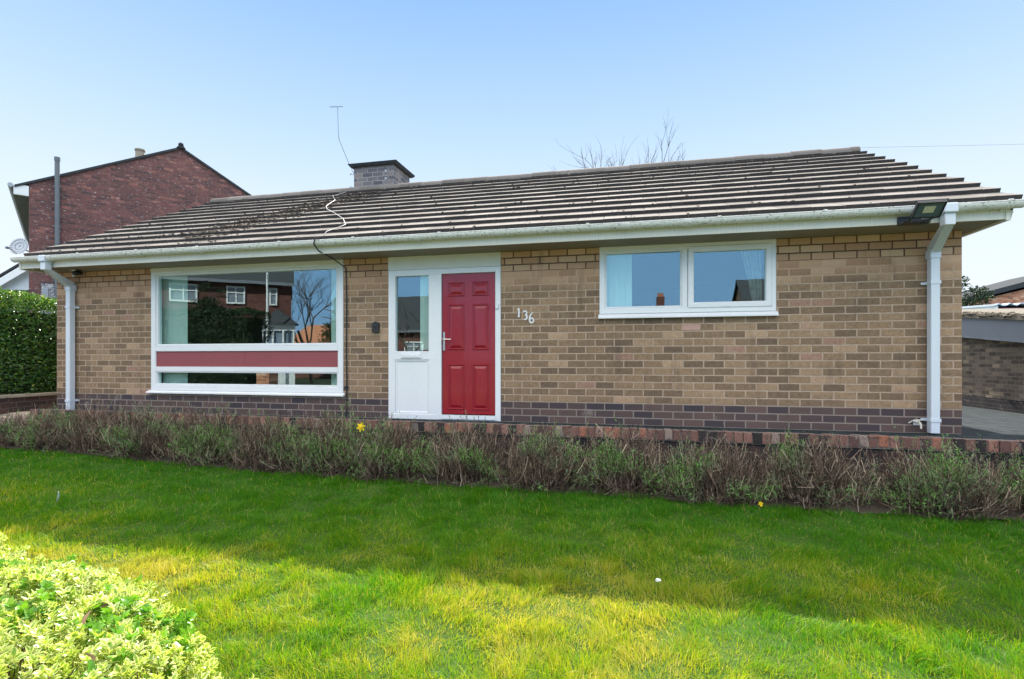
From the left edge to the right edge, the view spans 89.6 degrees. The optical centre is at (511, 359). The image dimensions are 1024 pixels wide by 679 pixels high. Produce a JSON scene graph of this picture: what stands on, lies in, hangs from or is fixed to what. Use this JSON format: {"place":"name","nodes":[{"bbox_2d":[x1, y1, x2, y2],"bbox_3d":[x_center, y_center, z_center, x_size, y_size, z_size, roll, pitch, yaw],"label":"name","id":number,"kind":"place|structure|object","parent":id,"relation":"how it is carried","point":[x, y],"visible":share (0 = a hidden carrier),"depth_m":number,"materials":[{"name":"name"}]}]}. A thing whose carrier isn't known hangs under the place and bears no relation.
{"place":"outdoors","nodes":[
{"label":"outdoors","id":0,"kind":"place"},
{"bbox_2d":[0,408,56,421],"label":"path","id":1,"kind":"structure","parent":0,"point":[15,414],"depth_m":8.55,"materials":[{"name":"beige concrete"}]},
{"bbox_2d":[0,446,1023,678],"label":"lawn","id":2,"kind":"structure","parent":0,"point":[577,645],"depth_m":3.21,"materials":[{"name":"plant"}]},
{"bbox_2d":[0,532,258,678],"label":"euonymus shrub","id":3,"kind":"object","parent":2,"relation":"on","point":[131,615],"visible":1,"depth_m":1.60,"materials":[{"name":"green plant"}]},
{"bbox_2d":[0,440,1023,521],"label":"soil bed","id":4,"kind":"object","parent":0,"point":[875,509],"visible":0.22,"depth_m":5.34,"materials":[{"name":"brown soil"}]},
{"bbox_2d":[0,403,54,448],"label":"lavender shrub","id":5,"kind":"object","parent":4,"relation":"on","point":[3,432],"visible":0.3,"depth_m":7.33,"materials":[{"name":"green plant"}]},
{"bbox_2d":[0,402,92,452],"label":"lavender shrub","id":6,"kind":"object","parent":4,"relation":"on","point":[43,426],"visible":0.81,"depth_m":7.06,"materials":[{"name":"green plant"}]},
{"bbox_2d":[34,395,163,453],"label":"lavender shrub","id":7,"kind":"object","parent":4,"relation":"on","point":[83,434],"visible":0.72,"depth_m":6.97,"materials":[{"name":"green plant"}]},
{"bbox_2d":[75,397,201,460],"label":"lavender shrub","id":8,"kind":"object","parent":4,"relation":"on","point":[143,444],"visible":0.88,"depth_m":6.69,"materials":[{"name":"green plant"}]},
{"bbox_2d":[140,402,257,467],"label":"lavender shrub","id":9,"kind":"object","parent":4,"relation":"on","point":[198,449],"visible":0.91,"depth_m":6.49,"materials":[{"name":"green plant"}]},
{"bbox_2d":[200,408,329,474],"bbox_3d":[-3.021,0.963,6.344,1.900,0.797,0.979,0,0,13],"label":"lavender shrub","id":10,"kind":"object","parent":4,"relation":"on","point":[247,449],"visible":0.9,"depth_m":6.24,"materials":[{"name":"green plant"}]},
{"bbox_2d":[255,396,377,477],"bbox_3d":[-2.094,0.901,6.081,1.920,0.956,1.042,0,0,13],"label":"lavender shrub","id":11,"kind":"object","parent":4,"relation":"on","point":[314,444],"visible":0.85,"depth_m":6.08,"materials":[{"name":"green plant"}]},
{"bbox_2d":[356,422,369,472],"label":"daffodil","id":12,"kind":"object","parent":4,"relation":"on","point":[360,427],"visible":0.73,"depth_m":5.93,"materials":[{"name":"yellow plant"}]},
{"bbox_2d":[325,411,449,486],"bbox_3d":[-1.245,0.985,5.845,1.673,0.798,1.104,0,0,13],"label":"lavender shrub","id":13,"kind":"object","parent":4,"relation":"on","point":[390,458],"visible":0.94,"depth_m":5.83,"materials":[{"name":"green plant"}]},
{"bbox_2d":[410,410,531,486],"bbox_3d":[-0.403,0.979,5.726,1.556,0.848,0.913,0,0,13],"label":"lavender shrub","id":14,"kind":"object","parent":4,"relation":"on","point":[456,461],"visible":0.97,"depth_m":5.68,"materials":[{"name":"green plant"}]},
{"bbox_2d":[478,420,609,492],"bbox_3d":[0.372,1.009,5.444,1.445,0.792,1.056,0,0,13],"label":"lavender shrub","id":15,"kind":"object","parent":4,"relation":"on","point":[542,457],"visible":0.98,"depth_m":5.40,"materials":[{"name":"green plant"}]},
{"bbox_2d":[529,412,707,497],"bbox_3d":[1.157,0.984,5.326,1.987,0.842,0.891,0,0,13],"label":"lavender shrub","id":16,"kind":"object","parent":4,"relation":"on","point":[625,467],"visible":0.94,"depth_m":5.23,"materials":[{"name":"green plant"}]},
{"bbox_2d":[647,427,796,506],"bbox_3d":[2.072,1.028,5.100,1.516,0.776,0.914,0,0,13],"label":"lavender shrub","id":17,"kind":"object","parent":4,"relation":"on","point":[723,474],"visible":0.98,"depth_m":4.98,"materials":[{"name":"green plant"}]},
{"bbox_2d":[737,427,915,512],"bbox_3d":[2.901,1.014,4.878,1.649,0.754,0.953,0,0,13],"label":"lavender shrub","id":18,"kind":"object","parent":4,"relation":"on","point":[818,482],"visible":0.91,"depth_m":4.81,"materials":[{"name":"green plant"}]},
{"bbox_2d":[838,426,1023,523],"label":"lavender shrub","id":19,"kind":"object","parent":4,"relation":"on","point":[935,488],"visible":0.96,"depth_m":4.51,"materials":[{"name":"green plant"}]},
{"bbox_2d":[973,439,1023,517],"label":"lavender shrub","id":20,"kind":"object","parent":4,"relation":"on","point":[1017,468],"visible":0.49,"depth_m":4.54,"materials":[{"name":"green plant"}]},
{"bbox_2d":[0,0,1023,291],"label":"sky","id":21,"kind":"structure","parent":0,"point":[440,89],"materials":[{"name":"blue"}]},
{"bbox_2d":[99,410,1023,439],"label":"terrace","id":22,"kind":"structure","parent":0,"point":[993,436],"depth_m":6.01,"materials":[{"name":"red brick"}]},
{"bbox_2d":[188,451,1020,504],"bbox_3d":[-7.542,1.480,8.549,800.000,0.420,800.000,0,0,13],"label":"ground","id":23,"kind":"structure","parent":0,"point":[676,485],"depth_m":5.63,"materials":[{"name":"brown soil"}]},
{"bbox_2d":[0,263,28,311],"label":"pale bungalow","id":24,"kind":"object","parent":23,"relation":"on","point":[14,277],"visible":0.04,"depth_m":22.00,"materials":[{"name":"white paint"}]},
{"bbox_2d":[0,391,56,413],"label":"planter wall","id":25,"kind":"structure","parent":23,"relation":"on","point":[13,402],"depth_m":9.05,"materials":[{"name":"brick"}]},
{"bbox_2d":[7,142,250,314],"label":"neighbour house","id":26,"kind":"structure","parent":23,"relation":"on","point":[57,208],"depth_m":15.22,"materials":[{"name":"red brick"}]},
{"bbox_2d":[5,238,28,253],"bbox_3d":[-14.230,-3.305,15.055,0.796,0.505,0.441,0,0,-27],"label":"satellite dish","id":27,"kind":"object","parent":26,"relation":"attached to","point":[18,245],"visible":0.98,"depth_m":15.10,"materials":[{"name":"grey metal"}]},
{"bbox_2d":[10,146,1023,433],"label":"bungalow","id":28,"kind":"object","parent":23,"relation":"on","point":[850,320],"visible":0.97,"depth_m":6.87,"materials":[{"name":"brick"}]},
{"bbox_2d":[70,270,82,276],"bbox_3d":[-6.982,-1.374,8.240,0.199,0.133,0.176,0,0,13],"label":"security camera","id":29,"kind":"object","parent":28,"relation":"attached to","point":[76,272],"visible":1,"depth_m":8.21,"materials":[{"name":"black plastic"}]},
{"bbox_2d":[163,276,187,382],"bbox_3d":[-5.373,-0.495,8.232,0.439,1.810,0.043,0,0,13],"label":"vertical blind","id":30,"kind":"object","parent":28,"relation":"attached to","point":[175,309],"visible":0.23,"depth_m":8.22,"materials":[{"name":"fabric"}]},
{"bbox_2d":[146,259,344,396],"bbox_3d":[-4.053,-0.447,7.781,3.425,1.955,0.155,0,0,13],"label":"window","id":31,"kind":"structure","parent":28,"relation":"in","point":[321,358],"depth_m":7.74,"materials":[{"name":"white plastic"}]},
{"bbox_2d":[313,236,347,415],"bbox_3d":[-2.470,-0.421,7.085,0.097,2.463,0.619,0,0,25],"label":"wall cable","id":32,"kind":"object","parent":28,"relation":"attached to","point":[346,387],"depth_m":7.35,"materials":[{"name":"black plastic"}]},
{"bbox_2d":[331,270,336,384],"bbox_3d":[-2.535,-0.495,7.588,0.257,1.810,0.040,0,0,13],"label":"vertical blind","id":33,"kind":"object","parent":28,"relation":"attached to","point":[333,318],"visible":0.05,"depth_m":7.61,"materials":[{"name":"fabric"}]},
{"bbox_2d":[324,192,345,234],"bbox_3d":[-2.990,-2.549,8.732,0.342,1.771,3.793,0,0,-18],"label":"roof cable","id":34,"kind":"object","parent":28,"relation":"attached to","point":[335,213],"visible":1,"depth_m":8.16,"materials":[{"name":"white plastic"}]},
{"bbox_2d":[330,105,353,173],"bbox_3d":[-3.714,-4.883,11.523,1.027,1.776,0.267,0,0,40],"label":"tv aerial","id":35,"kind":"object","parent":28,"relation":"attached to","point":[340,106],"visible":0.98,"depth_m":11.72,"materials":[{"name":"grey metal"}]},
{"bbox_2d":[372,321,379,332],"bbox_3d":[-1.917,-0.452,7.250,0.104,0.154,0.045,0,0,13],"label":"doorbell box","id":36,"kind":"object","parent":28,"relation":"attached to","point":[375,327],"visible":1,"depth_m":7.23,"materials":[{"name":"black plastic"}]},
{"bbox_2d":[420,276,428,349],"bbox_3d":[-1.216,-0.650,7.238,0.145,1.040,0.040,0,0,13],"label":"vertical blind","id":37,"kind":"object","parent":28,"relation":"attached to","point":[424,312],"visible":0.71,"depth_m":7.25,"materials":[{"name":"fabric"}]},
{"bbox_2d":[442,273,494,414],"bbox_3d":[-0.590,-0.208,6.966,0.746,1.900,0.114,0,0,13],"label":"door","id":38,"kind":"structure","parent":28,"relation":"in","point":[468,339],"depth_m":6.98,"materials":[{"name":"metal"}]},
{"bbox_2d":[517,308,533,323],"bbox_3d":[0.180,-0.574,6.782,0.230,0.211,0.008,0,0,13],"label":"house number","id":39,"kind":"object","parent":28,"relation":"attached to","point":[518,309],"visible":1,"depth_m":6.78,"materials":[{"name":"white plastic"}]},
{"bbox_2d":[607,254,631,306],"bbox_3d":[1.368,-0.995,6.673,0.356,0.810,0.040,0,0,13],"label":"vertical blind","id":40,"kind":"object","parent":28,"relation":"attached to","point":[619,280],"visible":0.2,"depth_m":6.67,"materials":[{"name":"fabric"}]},
{"bbox_2d":[598,239,778,318],"bbox_3d":[2.132,-0.971,6.371,2.099,0.913,0.150,0,0,13],"label":"window","id":41,"kind":"structure","parent":28,"relation":"in","point":[687,307],"depth_m":6.32,"materials":[{"name":"white plastic"}]},
{"bbox_2d":[740,250,761,300],"bbox_3d":[2.921,-0.980,6.311,0.262,0.781,0.037,0,0,13],"label":"net curtain","id":42,"kind":"object","parent":28,"relation":"hanging from","point":[753,259],"visible":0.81,"depth_m":6.30,"materials":[{"name":"white fabric"}]},
{"bbox_2d":[908,419,921,428],"bbox_3d":[4.512,0.722,5.762,0.116,0.099,0.114,0,0,13],"label":"outside tap","id":43,"kind":"object","parent":28,"relation":"attached to","point":[916,422],"visible":1,"depth_m":5.77,"materials":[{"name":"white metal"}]},
{"bbox_2d":[897,199,947,225],"bbox_3d":[4.163,-1.465,5.232,0.277,0.200,0.388,0,0,13],"label":"floodlight","id":44,"kind":"object","parent":28,"relation":"attached to","point":[928,210],"visible":1,"depth_m":5.14,"materials":[{"name":"black plastic"}]},
{"bbox_2d":[30,409,1023,500],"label":"retaining wall","id":45,"kind":"structure","parent":23,"relation":"on","point":[669,436],"depth_m":5.57,"materials":[{"name":"brick"}]},
{"bbox_2d":[551,119,685,169],"bbox_3d":[4.324,-3.919,20.072,6.068,10.325,4.352,0,0,13],"label":"bare tree","id":46,"kind":"object","parent":23,"relation":"on","point":[627,151],"visible":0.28,"depth_m":19.41,"materials":[{"name":"brown plant"}]},
{"bbox_2d":[962,276,995,305],"bbox_3d":[23.442,-1.414,28.174,4.000,6.695,4.493,0,0,13],"label":"evergreen tree","id":47,"kind":"object","parent":23,"relation":"on","point":[978,296],"visible":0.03,"depth_m":27.16,"materials":[{"name":"green plant"}]},
{"bbox_2d":[962,308,1023,413],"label":"garage","id":48,"kind":"structure","parent":23,"relation":"on","point":[992,359],"depth_m":11.82,"materials":[{"name":"brick"}]},
{"bbox_2d":[962,303,1023,308],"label":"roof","id":49,"kind":"structure","parent":48,"relation":"attached to","point":[1004,306],"depth_m":20.89,"materials":[{"name":"white concrete"}]},
{"bbox_2d":[962,276,1023,305],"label":"brick outbuilding","id":50,"kind":"structure","parent":23,"relation":"on","point":[1009,291],"depth_m":30.94,"materials":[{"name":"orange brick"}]},
{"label":"hedge soil","id":51,"kind":"structure","parent":23,"relation":"on","visible":0},
{"bbox_2d":[0,286,56,394],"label":"garden hedge","id":52,"kind":"object","parent":51,"relation":"on","point":[28,352],"visible":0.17,"depth_m":9.28,"materials":[{"name":"green plant"}]},
{"bbox_2d":[962,406,1023,434],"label":"driveway","id":53,"kind":"structure","parent":0,"point":[981,420],"depth_m":7.96,"materials":[{"name":"grey concrete"}]}
]}

